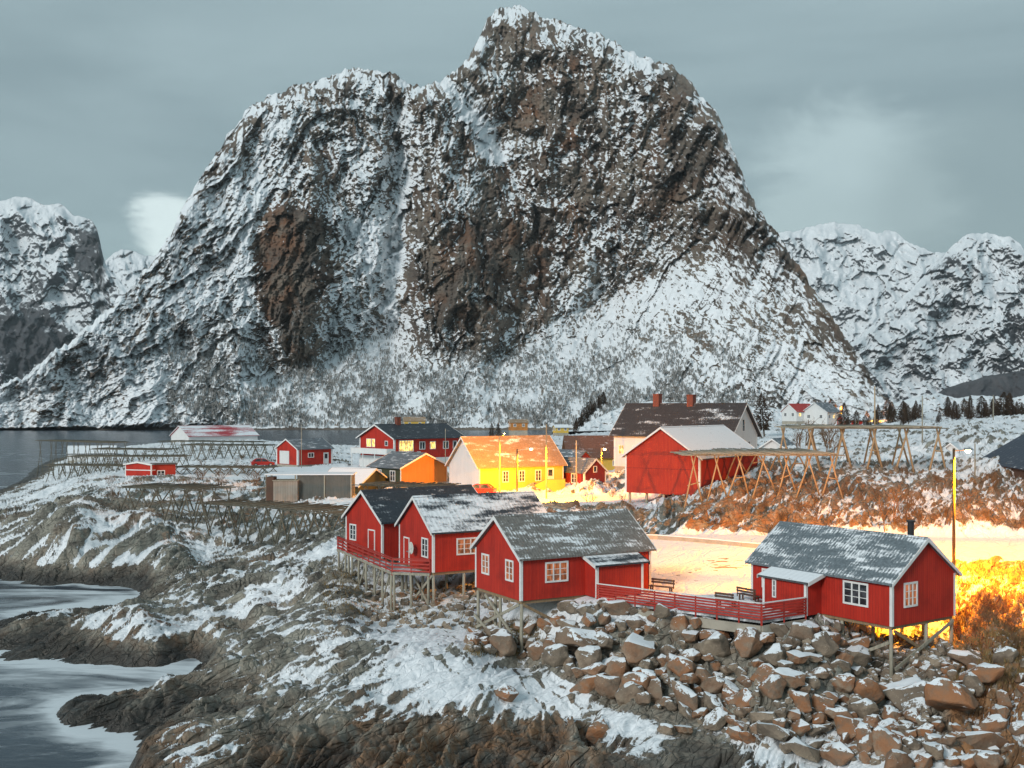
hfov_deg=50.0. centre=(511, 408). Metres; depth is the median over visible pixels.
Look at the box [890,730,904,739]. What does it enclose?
boulder
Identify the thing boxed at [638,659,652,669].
boulder
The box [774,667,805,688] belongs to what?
boulder
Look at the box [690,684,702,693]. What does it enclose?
boulder
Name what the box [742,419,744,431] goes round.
window
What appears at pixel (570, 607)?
boulder
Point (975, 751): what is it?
boulder
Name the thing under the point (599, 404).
fir tree
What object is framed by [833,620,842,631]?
boulder
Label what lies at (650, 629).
boulder
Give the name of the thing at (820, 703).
boulder
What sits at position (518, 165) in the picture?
mountain
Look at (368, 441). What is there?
window
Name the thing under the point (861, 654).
boulder
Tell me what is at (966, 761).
boulder
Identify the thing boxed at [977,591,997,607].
bush
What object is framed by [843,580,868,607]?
window
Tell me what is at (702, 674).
boulder
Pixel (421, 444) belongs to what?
window
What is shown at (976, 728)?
boulder
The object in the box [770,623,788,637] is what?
boulder
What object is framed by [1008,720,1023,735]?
boulder
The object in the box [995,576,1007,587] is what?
bush
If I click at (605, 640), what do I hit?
boulder
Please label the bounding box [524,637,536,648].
boulder
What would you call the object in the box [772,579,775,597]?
window
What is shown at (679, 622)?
boulder
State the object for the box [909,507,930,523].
bush
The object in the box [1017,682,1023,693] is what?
boulder
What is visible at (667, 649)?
boulder
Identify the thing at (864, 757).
boulder
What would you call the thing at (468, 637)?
boulder
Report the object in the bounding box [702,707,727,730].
boulder
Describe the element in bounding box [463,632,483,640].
boulder
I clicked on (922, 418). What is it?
utility pole
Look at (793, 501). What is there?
bush
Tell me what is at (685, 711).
boulder
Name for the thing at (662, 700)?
boulder
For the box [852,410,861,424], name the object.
fir tree
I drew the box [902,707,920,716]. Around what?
boulder
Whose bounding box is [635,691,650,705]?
boulder
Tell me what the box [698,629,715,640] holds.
boulder
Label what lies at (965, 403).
fir tree
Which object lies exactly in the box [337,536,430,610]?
deck
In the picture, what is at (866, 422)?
fir tree
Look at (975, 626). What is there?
bush
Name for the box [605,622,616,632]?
boulder
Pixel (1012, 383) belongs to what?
hill
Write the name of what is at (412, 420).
house
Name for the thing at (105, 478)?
bush
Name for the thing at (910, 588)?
window
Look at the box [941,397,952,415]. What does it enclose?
fir tree
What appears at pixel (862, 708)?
boulder
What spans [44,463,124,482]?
fish rack
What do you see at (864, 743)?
boulder
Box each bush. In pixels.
[103,474,116,483]
[108,486,120,496]
[212,473,224,483]
[243,473,261,483]
[248,469,261,478]
[696,500,710,513]
[711,514,724,524]
[759,498,772,508]
[769,480,783,494]
[788,495,800,503]
[810,503,823,516]
[811,492,825,503]
[823,511,843,526]
[855,516,869,526]
[866,482,880,495]
[888,511,900,524]
[894,500,912,513]
[894,514,910,526]
[901,495,919,505]
[901,509,916,519]
[903,495,928,512]
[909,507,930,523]
[956,579,967,586]
[958,487,977,503]
[964,506,983,519]
[966,616,985,635]
[966,618,989,631]
[968,566,985,578]
[969,577,979,584]
[972,603,984,614]
[976,593,994,611]
[977,589,991,604]
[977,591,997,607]
[981,504,995,520]
[981,576,992,587]
[982,600,998,611]
[982,611,995,625]
[984,466,1001,478]
[984,471,1003,487]
[990,585,1011,600]
[992,566,1008,579]
[994,611,1014,625]
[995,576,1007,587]
[997,636,1020,647]
[1001,621,1012,631]
[1002,617,1020,630]
[1008,495,1023,511]
[1009,494,1023,506]
[1011,630,1023,646]
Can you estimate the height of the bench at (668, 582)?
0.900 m
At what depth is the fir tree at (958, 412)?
323.50 m
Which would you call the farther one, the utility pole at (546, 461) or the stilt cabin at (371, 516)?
the utility pole at (546, 461)
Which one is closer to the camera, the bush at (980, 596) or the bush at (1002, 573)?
the bush at (980, 596)
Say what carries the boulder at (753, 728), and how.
on the ground at (284, 673)
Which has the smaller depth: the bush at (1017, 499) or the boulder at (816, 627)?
the boulder at (816, 627)
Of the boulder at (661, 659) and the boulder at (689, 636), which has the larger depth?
the boulder at (689, 636)
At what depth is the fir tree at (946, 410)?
353.43 m
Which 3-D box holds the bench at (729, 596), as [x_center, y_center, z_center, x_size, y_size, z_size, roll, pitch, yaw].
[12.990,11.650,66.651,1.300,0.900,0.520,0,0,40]
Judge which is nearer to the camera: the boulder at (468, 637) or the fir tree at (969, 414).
the boulder at (468, 637)
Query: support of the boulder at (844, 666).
on the ground at (284, 673)
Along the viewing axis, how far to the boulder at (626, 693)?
57.75 m
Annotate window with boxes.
[157,470,164,474]
[349,523,355,540]
[366,438,370,446]
[390,470,394,481]
[399,440,413,451]
[419,441,424,449]
[421,537,427,557]
[430,441,435,448]
[443,441,448,448]
[456,537,476,554]
[481,553,488,574]
[502,471,508,482]
[505,559,513,581]
[519,470,524,481]
[535,470,540,480]
[545,561,568,582]
[547,468,553,478]
[571,473,575,482]
[618,445,623,453]
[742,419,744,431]
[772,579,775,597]
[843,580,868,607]
[904,581,917,607]
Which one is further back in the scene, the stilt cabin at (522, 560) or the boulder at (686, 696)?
the stilt cabin at (522, 560)
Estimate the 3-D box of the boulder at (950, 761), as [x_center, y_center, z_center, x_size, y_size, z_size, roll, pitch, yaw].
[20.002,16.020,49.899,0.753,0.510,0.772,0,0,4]
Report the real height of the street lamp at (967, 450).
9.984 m
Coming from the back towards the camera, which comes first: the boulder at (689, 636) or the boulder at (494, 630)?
the boulder at (494, 630)
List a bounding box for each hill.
[552,401,781,434]
[868,393,1023,416]
[938,370,1023,397]
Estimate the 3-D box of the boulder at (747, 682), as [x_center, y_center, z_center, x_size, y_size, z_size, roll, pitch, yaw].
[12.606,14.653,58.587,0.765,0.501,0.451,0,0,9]
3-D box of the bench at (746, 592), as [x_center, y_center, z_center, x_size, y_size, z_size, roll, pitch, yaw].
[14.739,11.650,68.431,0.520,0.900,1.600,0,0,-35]
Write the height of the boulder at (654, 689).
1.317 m
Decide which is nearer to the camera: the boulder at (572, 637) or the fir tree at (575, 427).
the boulder at (572, 637)
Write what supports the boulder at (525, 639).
on the ground at (284, 673)
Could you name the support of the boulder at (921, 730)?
on the ground at (284, 673)
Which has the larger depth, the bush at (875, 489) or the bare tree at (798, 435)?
the bare tree at (798, 435)
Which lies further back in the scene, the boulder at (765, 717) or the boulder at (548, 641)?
the boulder at (548, 641)
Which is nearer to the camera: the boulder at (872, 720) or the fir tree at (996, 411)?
the boulder at (872, 720)
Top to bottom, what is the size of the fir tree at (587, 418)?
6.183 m
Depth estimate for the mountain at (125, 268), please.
5184.62 m
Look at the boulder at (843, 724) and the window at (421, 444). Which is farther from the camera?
the window at (421, 444)
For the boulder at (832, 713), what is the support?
on the ground at (284, 673)
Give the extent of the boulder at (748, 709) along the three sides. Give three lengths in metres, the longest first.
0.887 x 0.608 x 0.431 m
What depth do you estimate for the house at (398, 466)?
152.90 m
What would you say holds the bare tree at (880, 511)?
on the ground at (284, 673)
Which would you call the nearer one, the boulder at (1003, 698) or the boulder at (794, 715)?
the boulder at (794, 715)
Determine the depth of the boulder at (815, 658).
59.06 m
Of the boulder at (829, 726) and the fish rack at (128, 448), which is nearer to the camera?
the boulder at (829, 726)
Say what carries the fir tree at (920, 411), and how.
on the ground at (284, 673)
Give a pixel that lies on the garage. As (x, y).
(317, 451)
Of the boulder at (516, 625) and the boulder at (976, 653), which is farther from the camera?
the boulder at (516, 625)
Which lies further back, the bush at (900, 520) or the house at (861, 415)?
the house at (861, 415)
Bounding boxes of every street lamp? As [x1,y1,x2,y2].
[516,447,533,490]
[952,448,973,565]
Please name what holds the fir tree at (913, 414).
on the ground at (284, 673)
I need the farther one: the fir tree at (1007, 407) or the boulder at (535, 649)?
the fir tree at (1007, 407)
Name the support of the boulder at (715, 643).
on the ground at (284, 673)
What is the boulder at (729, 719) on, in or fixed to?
on the ground at (284, 673)
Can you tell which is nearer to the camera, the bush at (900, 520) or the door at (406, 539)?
the door at (406, 539)
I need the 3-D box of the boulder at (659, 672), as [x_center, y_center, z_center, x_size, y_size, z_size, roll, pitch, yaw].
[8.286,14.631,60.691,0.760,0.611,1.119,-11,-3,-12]
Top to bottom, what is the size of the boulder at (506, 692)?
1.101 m
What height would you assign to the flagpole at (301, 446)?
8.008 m
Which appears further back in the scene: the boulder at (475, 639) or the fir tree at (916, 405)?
the fir tree at (916, 405)
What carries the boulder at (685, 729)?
on the ground at (284, 673)
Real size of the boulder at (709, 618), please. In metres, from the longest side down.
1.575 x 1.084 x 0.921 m
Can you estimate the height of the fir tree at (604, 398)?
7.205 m
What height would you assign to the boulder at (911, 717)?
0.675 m
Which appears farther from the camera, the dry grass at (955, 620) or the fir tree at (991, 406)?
the fir tree at (991, 406)
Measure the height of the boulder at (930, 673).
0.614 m
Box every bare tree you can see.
[791,432,800,447]
[792,432,803,449]
[803,417,820,445]
[814,417,845,448]
[819,432,848,452]
[821,424,836,451]
[872,495,893,531]
[882,483,907,525]
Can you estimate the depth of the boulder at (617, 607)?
67.12 m
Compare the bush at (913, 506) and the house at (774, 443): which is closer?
the bush at (913, 506)
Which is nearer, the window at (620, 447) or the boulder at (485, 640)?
the boulder at (485, 640)
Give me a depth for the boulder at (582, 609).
67.08 m
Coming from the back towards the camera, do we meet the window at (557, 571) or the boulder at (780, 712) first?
the window at (557, 571)
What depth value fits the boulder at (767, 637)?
61.61 m
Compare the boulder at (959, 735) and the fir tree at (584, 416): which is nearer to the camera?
the boulder at (959, 735)
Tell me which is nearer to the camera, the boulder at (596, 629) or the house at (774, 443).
the boulder at (596, 629)
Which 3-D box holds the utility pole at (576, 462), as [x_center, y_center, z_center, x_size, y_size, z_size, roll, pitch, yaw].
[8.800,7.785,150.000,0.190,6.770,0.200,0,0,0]
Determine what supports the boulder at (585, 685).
on the ground at (284, 673)
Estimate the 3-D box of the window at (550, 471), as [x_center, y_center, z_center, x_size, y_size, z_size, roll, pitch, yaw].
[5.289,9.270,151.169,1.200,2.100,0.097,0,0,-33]
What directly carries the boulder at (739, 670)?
on the ground at (284, 673)
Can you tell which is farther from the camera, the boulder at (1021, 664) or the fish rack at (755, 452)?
the fish rack at (755, 452)
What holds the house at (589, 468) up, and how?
on the ground at (284, 673)
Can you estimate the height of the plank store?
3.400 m
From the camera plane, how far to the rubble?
64.25 m
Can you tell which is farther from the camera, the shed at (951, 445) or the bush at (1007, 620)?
the shed at (951, 445)
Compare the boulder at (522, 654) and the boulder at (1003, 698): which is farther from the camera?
the boulder at (522, 654)
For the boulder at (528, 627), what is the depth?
69.74 m
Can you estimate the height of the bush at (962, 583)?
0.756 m
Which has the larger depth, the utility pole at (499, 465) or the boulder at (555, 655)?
the utility pole at (499, 465)
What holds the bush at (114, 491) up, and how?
on the ground at (284, 673)
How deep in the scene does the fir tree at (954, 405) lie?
334.48 m
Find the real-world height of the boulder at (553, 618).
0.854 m
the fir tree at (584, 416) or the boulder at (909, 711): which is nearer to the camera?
the boulder at (909, 711)
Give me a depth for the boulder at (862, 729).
52.26 m
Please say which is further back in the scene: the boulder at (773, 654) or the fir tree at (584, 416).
the fir tree at (584, 416)
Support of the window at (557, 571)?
in the stilt cabin at (522, 560)
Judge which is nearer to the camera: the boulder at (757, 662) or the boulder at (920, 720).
the boulder at (920, 720)
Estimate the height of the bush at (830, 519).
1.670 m
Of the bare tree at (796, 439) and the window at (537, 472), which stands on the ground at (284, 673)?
the bare tree at (796, 439)
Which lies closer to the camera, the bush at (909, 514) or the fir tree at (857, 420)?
the bush at (909, 514)
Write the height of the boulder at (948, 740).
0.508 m
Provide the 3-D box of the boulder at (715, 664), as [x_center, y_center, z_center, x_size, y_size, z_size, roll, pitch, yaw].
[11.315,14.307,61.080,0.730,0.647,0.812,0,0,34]
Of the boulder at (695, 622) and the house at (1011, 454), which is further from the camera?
the house at (1011, 454)
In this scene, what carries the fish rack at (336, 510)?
on the ground at (284, 673)
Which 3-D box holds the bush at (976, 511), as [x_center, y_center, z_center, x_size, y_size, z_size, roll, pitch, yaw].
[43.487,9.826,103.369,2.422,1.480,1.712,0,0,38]
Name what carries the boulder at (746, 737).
on the ground at (284, 673)
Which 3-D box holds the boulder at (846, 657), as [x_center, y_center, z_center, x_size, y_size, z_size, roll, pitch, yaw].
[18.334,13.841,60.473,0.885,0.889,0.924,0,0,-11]
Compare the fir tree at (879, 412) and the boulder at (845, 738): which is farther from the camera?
the fir tree at (879, 412)
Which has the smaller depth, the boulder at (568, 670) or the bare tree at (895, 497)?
the boulder at (568, 670)
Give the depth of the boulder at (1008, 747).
50.57 m
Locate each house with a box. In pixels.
[351,417,463,466]
[366,451,448,487]
[403,417,425,423]
[445,435,567,491]
[507,419,528,435]
[551,424,569,436]
[563,457,607,484]
[609,394,762,471]
[757,437,795,448]
[780,404,810,424]
[803,402,840,424]
[835,414,867,424]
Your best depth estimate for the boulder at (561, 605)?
69.13 m
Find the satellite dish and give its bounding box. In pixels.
[406,542,415,553]
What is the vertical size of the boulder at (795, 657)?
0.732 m
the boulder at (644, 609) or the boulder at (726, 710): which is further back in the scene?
the boulder at (644, 609)
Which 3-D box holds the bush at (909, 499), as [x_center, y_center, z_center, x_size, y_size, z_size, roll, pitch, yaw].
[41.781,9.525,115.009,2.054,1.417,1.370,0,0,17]
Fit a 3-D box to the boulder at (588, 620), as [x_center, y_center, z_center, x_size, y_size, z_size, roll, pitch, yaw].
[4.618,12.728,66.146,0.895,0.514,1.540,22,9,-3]
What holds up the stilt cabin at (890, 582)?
on the ground at (284, 673)
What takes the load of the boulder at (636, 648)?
on the ground at (284, 673)
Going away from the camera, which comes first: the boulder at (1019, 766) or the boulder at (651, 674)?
the boulder at (1019, 766)
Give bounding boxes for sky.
[0,0,1023,260]
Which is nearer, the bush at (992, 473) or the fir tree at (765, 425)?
the bush at (992, 473)
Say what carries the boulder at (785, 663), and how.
on the ground at (284, 673)
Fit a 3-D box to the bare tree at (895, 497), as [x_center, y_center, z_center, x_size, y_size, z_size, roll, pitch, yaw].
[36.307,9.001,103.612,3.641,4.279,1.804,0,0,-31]
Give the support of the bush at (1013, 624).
on the ground at (284, 673)
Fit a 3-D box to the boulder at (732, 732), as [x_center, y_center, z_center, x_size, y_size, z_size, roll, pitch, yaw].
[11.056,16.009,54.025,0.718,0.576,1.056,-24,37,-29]
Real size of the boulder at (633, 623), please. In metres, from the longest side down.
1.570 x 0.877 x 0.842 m
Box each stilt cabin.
[341,484,477,577]
[394,491,547,602]
[470,508,656,651]
[745,520,962,676]
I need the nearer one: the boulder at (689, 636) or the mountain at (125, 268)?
the boulder at (689, 636)
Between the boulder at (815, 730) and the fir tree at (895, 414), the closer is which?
the boulder at (815, 730)
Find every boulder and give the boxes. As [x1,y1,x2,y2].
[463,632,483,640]
[464,633,477,643]
[467,627,475,632]
[469,636,479,644]
[479,636,488,644]
[483,644,496,653]
[484,624,497,635]
[488,628,516,656]
[490,627,507,634]
[494,683,518,701]
[512,621,523,630]
[516,650,526,658]
[517,636,528,644]
[523,616,536,635]
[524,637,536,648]
[527,641,542,660]
[536,618,550,630]
[542,643,568,666]
[543,636,555,649]
[549,614,564,626]
[554,626,598,648]
[556,619,577,627]
[557,600,577,610]
[563,654,574,665]
[564,602,578,613]
[564,663,575,676]
[569,673,606,693]
[571,667,584,677]
[575,603,596,615]
[575,645,601,667]
[581,612,595,626]
[581,662,606,675]
[586,718,608,743]
[594,627,608,633]
[594,631,612,649]
[594,674,620,698]
[598,613,610,625]
[600,600,631,615]
[601,656,614,663]
[604,656,630,678]
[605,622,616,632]
[615,620,627,631]
[615,681,643,705]
[618,632,625,637]
[619,672,650,690]
[622,632,655,666]
[626,616,646,629]
[632,667,641,671]
[634,628,643,634]
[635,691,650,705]
[636,669,655,678]
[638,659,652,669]
[640,601,656,612]
[644,624,657,634]
[646,614,657,621]
[647,677,662,702]
[649,657,658,668]
[653,603,670,618]
[654,667,666,677]
[655,696,670,706]
[656,654,666,667]
[657,723,675,734]
[663,645,676,655]
[664,699,676,710]
[666,653,675,661]
[666,656,695,676]
[667,677,675,684]
[670,613,689,630]
[671,680,697,710]
[674,725,692,734]
[677,648,701,661]
[678,702,695,719]
[679,673,697,683]
[681,629,698,642]
[689,617,701,628]
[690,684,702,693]
[692,707,708,717]
[695,667,711,685]
[696,631,730,657]
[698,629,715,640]
[698,696,703,708]
[699,616,715,629]
[699,675,724,693]
[701,653,714,661]
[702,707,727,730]
[703,691,723,709]
[710,660,720,671]
[712,671,722,677]
[714,629,729,637]
[720,666,732,675]
[721,681,739,698]
[721,707,732,714]
[722,678,736,686]
[724,676,735,682]
[724,688,753,707]
[725,715,738,724]
[726,726,741,740]
[728,619,750,623]
[733,627,762,657]
[733,707,747,718]
[733,720,744,730]
[734,628,742,638]
[735,666,746,676]
[736,675,748,684]
[739,731,757,743]
[741,678,751,687]
[743,707,752,712]
[747,712,776,722]
[749,721,760,733]
[750,663,774,682]
[751,658,764,667]
[756,722,789,741]
[758,643,786,667]
[759,674,786,700]
[760,632,774,644]
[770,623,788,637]
[772,707,786,717]
[773,718,786,727]
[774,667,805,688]
[777,660,795,669]
[779,742,790,753]
[781,637,801,649]
[782,644,792,650]
[785,736,820,762]
[786,650,809,664]
[786,709,800,721]
[786,729,796,740]
[787,690,811,712]
[788,622,814,640]
[790,719,810,735]
[799,683,810,693]
[802,643,814,652]
[803,620,819,632]
[804,652,822,662]
[805,676,820,689]
[807,724,826,737]
[807,738,824,748]
[809,667,829,678]
[810,631,838,657]
[811,712,827,724]
[812,694,834,716]
[818,660,835,672]
[819,741,854,765]
[821,723,831,732]
[822,691,838,702]
[823,625,838,632]
[824,707,853,718]
[826,631,840,645]
[830,659,850,672]
[832,673,855,692]
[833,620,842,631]
[834,715,858,738]
[835,650,845,656]
[836,653,853,665]
[838,694,848,702]
[839,638,848,646]
[840,732,852,743]
[846,744,856,750]
[847,637,869,647]
[847,645,870,666]
[849,632,860,638]
[849,694,862,704]
[849,698,878,718]
[850,712,857,717]
[851,666,862,677]
[852,721,871,741]
[853,677,884,703]
[857,734,873,752]
[859,751,870,763]
[862,714,879,728]
[868,725,902,755]
[873,718,899,730]
[881,705,903,720]
[882,677,926,710]
[882,700,893,707]
[884,749,914,767]
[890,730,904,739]
[897,723,912,734]
[899,720,914,726]
[900,697,924,712]
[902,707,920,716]
[902,736,921,750]
[904,729,916,737]
[905,666,919,676]
[905,711,920,723]
[910,659,921,668]
[913,753,932,767]
[915,715,927,725]
[916,723,933,736]
[919,663,932,672]
[920,704,931,714]
[922,742,943,760]
[923,677,978,711]
[924,732,942,741]
[925,669,939,678]
[927,715,942,722]
[931,720,944,732]
[936,734,955,745]
[940,661,950,666]
[941,666,947,673]
[943,755,960,766]
[946,664,956,670]
[946,669,958,679]
[947,649,980,665]
[948,732,965,738]
[950,723,966,731]
[951,662,960,669]
[954,731,1008,749]
[957,754,976,767]
[959,662,1004,682]
[962,672,985,696]
[967,663,975,669]
[969,749,980,753]
[970,650,981,658]
[972,725,981,730]
[973,750,1003,767]
[979,714,1007,732]
[986,745,999,752]
[990,704,1008,718]
[991,646,1018,664]
[997,689,1012,709]
[1000,743,1008,753]
[1004,744,1013,750]
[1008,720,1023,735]
[1014,764,1023,767]
[1015,673,1023,683]
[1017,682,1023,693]
[1020,658,1023,667]
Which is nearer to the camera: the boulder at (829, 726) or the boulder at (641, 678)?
the boulder at (829, 726)
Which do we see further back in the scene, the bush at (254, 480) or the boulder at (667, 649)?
the bush at (254, 480)
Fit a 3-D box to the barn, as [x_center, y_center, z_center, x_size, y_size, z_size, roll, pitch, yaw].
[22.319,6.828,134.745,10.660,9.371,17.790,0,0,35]
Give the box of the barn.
[620,425,757,502]
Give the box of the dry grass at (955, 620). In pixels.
[320,485,1023,690]
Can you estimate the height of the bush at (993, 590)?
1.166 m
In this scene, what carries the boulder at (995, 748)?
on the ground at (284, 673)
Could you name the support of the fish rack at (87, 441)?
on the ground at (284, 673)
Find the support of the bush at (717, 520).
on the ground at (284, 673)
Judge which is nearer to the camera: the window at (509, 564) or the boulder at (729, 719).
the boulder at (729, 719)
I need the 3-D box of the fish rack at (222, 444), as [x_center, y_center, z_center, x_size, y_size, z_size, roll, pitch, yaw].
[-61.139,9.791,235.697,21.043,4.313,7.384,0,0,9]
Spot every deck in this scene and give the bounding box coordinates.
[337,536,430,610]
[596,583,806,633]
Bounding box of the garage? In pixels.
[274,438,334,466]
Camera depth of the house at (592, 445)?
179.93 m
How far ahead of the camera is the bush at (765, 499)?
114.09 m
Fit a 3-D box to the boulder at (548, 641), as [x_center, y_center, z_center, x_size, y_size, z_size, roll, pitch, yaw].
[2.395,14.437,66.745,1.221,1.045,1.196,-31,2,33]
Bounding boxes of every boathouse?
[67,445,116,463]
[169,425,259,440]
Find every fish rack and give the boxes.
[35,439,128,478]
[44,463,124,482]
[66,454,191,479]
[90,447,177,467]
[117,482,237,535]
[159,440,266,452]
[176,464,281,475]
[178,443,275,460]
[195,499,348,545]
[269,504,347,544]
[352,481,460,489]
[670,448,844,511]
[774,424,948,472]
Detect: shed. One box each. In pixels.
[123,460,162,476]
[150,462,176,474]
[264,472,356,500]
[328,467,387,493]
[559,449,591,457]
[938,441,964,454]
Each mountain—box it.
[0,5,887,429]
[0,196,127,387]
[105,249,155,288]
[778,221,944,342]
[850,232,1023,402]
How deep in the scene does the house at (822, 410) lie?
342.98 m
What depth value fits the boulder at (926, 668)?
60.09 m
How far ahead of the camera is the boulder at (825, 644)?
60.49 m
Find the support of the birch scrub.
on the mountain at (518, 165)
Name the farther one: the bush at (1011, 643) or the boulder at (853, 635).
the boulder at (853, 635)
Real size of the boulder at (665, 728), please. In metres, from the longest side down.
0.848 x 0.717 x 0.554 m
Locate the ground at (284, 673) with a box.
[0,407,1023,767]
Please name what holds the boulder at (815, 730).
on the ground at (284, 673)
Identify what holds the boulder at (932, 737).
on the ground at (284, 673)
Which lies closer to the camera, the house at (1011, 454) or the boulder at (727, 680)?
the boulder at (727, 680)
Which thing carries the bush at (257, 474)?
on the ground at (284, 673)
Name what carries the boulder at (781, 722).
on the ground at (284, 673)
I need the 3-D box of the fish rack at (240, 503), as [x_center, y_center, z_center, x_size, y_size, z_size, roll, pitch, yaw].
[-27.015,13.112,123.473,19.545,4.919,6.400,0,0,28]
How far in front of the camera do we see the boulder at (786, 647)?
59.91 m
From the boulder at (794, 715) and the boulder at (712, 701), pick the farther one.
the boulder at (712, 701)
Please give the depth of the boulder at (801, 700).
55.20 m
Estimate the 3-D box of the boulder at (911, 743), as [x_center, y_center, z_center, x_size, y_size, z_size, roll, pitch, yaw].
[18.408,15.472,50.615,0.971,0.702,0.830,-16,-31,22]
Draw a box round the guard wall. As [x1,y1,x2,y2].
[647,534,759,547]
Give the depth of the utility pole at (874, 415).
171.93 m
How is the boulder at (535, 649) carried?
on the ground at (284, 673)
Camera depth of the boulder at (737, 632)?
62.81 m
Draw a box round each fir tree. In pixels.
[489,423,494,435]
[493,423,502,435]
[573,420,578,431]
[578,409,586,421]
[584,405,591,417]
[585,410,589,420]
[588,402,593,417]
[596,398,601,409]
[601,391,607,404]
[753,393,774,436]
[829,399,837,408]
[835,403,853,431]
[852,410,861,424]
[862,415,869,424]
[872,410,881,424]
[876,404,882,418]
[882,398,892,416]
[883,405,896,422]
[889,408,898,421]
[896,401,909,421]
[904,405,912,423]
[911,405,918,421]
[914,401,919,417]
[916,404,924,418]
[937,410,942,422]
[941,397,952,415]
[944,406,948,416]
[945,401,960,418]
[951,409,956,418]
[954,404,961,417]
[960,398,967,416]
[964,396,975,417]
[966,405,972,419]
[972,396,989,417]
[988,399,996,414]
[994,392,1011,415]
[994,403,999,415]
[1001,393,1019,414]
[1010,405,1017,415]
[1014,402,1021,414]
[1019,403,1023,414]
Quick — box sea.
[0,430,551,767]
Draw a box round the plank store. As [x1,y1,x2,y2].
[266,476,298,504]
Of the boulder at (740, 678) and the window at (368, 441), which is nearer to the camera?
the boulder at (740, 678)
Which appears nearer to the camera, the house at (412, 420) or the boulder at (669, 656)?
the boulder at (669, 656)
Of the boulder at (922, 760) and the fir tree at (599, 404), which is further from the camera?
the fir tree at (599, 404)
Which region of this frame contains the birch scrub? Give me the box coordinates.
[167,294,796,427]
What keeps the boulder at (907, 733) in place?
on the ground at (284, 673)
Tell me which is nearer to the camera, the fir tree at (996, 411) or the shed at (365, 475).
the shed at (365, 475)
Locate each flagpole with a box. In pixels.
[301,425,301,467]
[445,429,445,462]
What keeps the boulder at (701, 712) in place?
on the ground at (284, 673)
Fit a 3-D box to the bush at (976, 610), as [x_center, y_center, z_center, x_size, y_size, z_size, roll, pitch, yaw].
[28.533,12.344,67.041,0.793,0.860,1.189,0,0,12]
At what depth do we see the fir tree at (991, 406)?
301.95 m
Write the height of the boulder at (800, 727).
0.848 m
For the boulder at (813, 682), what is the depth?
56.97 m
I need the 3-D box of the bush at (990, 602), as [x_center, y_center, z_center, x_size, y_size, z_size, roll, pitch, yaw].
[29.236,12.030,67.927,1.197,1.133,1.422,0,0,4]
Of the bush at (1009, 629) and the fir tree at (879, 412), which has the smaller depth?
the bush at (1009, 629)
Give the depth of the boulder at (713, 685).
58.34 m
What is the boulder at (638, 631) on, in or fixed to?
on the ground at (284, 673)
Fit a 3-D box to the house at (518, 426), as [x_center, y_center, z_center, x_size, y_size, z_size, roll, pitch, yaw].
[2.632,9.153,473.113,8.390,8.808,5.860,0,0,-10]
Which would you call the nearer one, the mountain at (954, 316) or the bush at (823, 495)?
the bush at (823, 495)
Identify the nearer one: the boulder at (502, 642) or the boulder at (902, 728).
the boulder at (902, 728)
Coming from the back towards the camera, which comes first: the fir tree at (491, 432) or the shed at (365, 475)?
the fir tree at (491, 432)
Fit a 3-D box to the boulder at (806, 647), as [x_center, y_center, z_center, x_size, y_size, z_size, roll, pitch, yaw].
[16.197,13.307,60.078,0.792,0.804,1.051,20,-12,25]
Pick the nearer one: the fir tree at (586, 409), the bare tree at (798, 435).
the bare tree at (798, 435)
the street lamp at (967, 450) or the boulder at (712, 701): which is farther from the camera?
the street lamp at (967, 450)
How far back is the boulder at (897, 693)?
57.53 m
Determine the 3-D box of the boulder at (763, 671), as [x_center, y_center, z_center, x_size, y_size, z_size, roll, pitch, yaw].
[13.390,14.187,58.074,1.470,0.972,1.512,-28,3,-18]
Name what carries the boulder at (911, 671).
on the ground at (284, 673)
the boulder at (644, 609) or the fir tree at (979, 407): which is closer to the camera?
the boulder at (644, 609)
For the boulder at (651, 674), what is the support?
on the ground at (284, 673)
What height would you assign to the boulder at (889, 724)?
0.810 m
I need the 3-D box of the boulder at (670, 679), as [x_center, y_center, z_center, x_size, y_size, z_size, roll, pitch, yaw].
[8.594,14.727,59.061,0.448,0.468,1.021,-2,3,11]
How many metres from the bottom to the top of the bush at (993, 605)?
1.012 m
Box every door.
[280,451,288,463]
[323,452,328,463]
[368,529,374,555]
[404,536,409,562]
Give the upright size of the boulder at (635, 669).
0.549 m
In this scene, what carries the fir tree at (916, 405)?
on the ground at (284, 673)
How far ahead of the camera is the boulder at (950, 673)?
58.04 m
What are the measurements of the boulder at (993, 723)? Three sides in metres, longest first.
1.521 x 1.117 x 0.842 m
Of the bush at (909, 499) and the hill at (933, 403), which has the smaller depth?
the bush at (909, 499)
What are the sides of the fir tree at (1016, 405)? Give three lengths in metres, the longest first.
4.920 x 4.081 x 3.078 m
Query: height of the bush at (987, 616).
0.918 m
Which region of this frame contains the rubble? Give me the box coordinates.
[363,579,1022,764]
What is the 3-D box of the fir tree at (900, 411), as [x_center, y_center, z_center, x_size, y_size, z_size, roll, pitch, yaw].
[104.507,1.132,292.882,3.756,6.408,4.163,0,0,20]
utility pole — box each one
[499,437,500,491]
[546,424,546,498]
[576,440,576,484]
[874,386,875,454]
[922,396,922,441]
[974,443,975,475]
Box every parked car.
[251,458,274,465]
[473,483,495,492]
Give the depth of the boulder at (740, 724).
54.41 m
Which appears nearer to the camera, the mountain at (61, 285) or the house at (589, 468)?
the house at (589, 468)
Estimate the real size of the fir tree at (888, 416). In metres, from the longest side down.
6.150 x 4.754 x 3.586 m
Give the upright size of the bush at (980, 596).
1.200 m
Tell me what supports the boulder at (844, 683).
on the ground at (284, 673)
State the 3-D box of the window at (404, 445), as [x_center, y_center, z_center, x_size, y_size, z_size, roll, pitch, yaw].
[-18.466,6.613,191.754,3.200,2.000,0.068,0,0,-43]
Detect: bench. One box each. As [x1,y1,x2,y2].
[648,578,674,591]
[715,592,735,608]
[736,586,760,601]

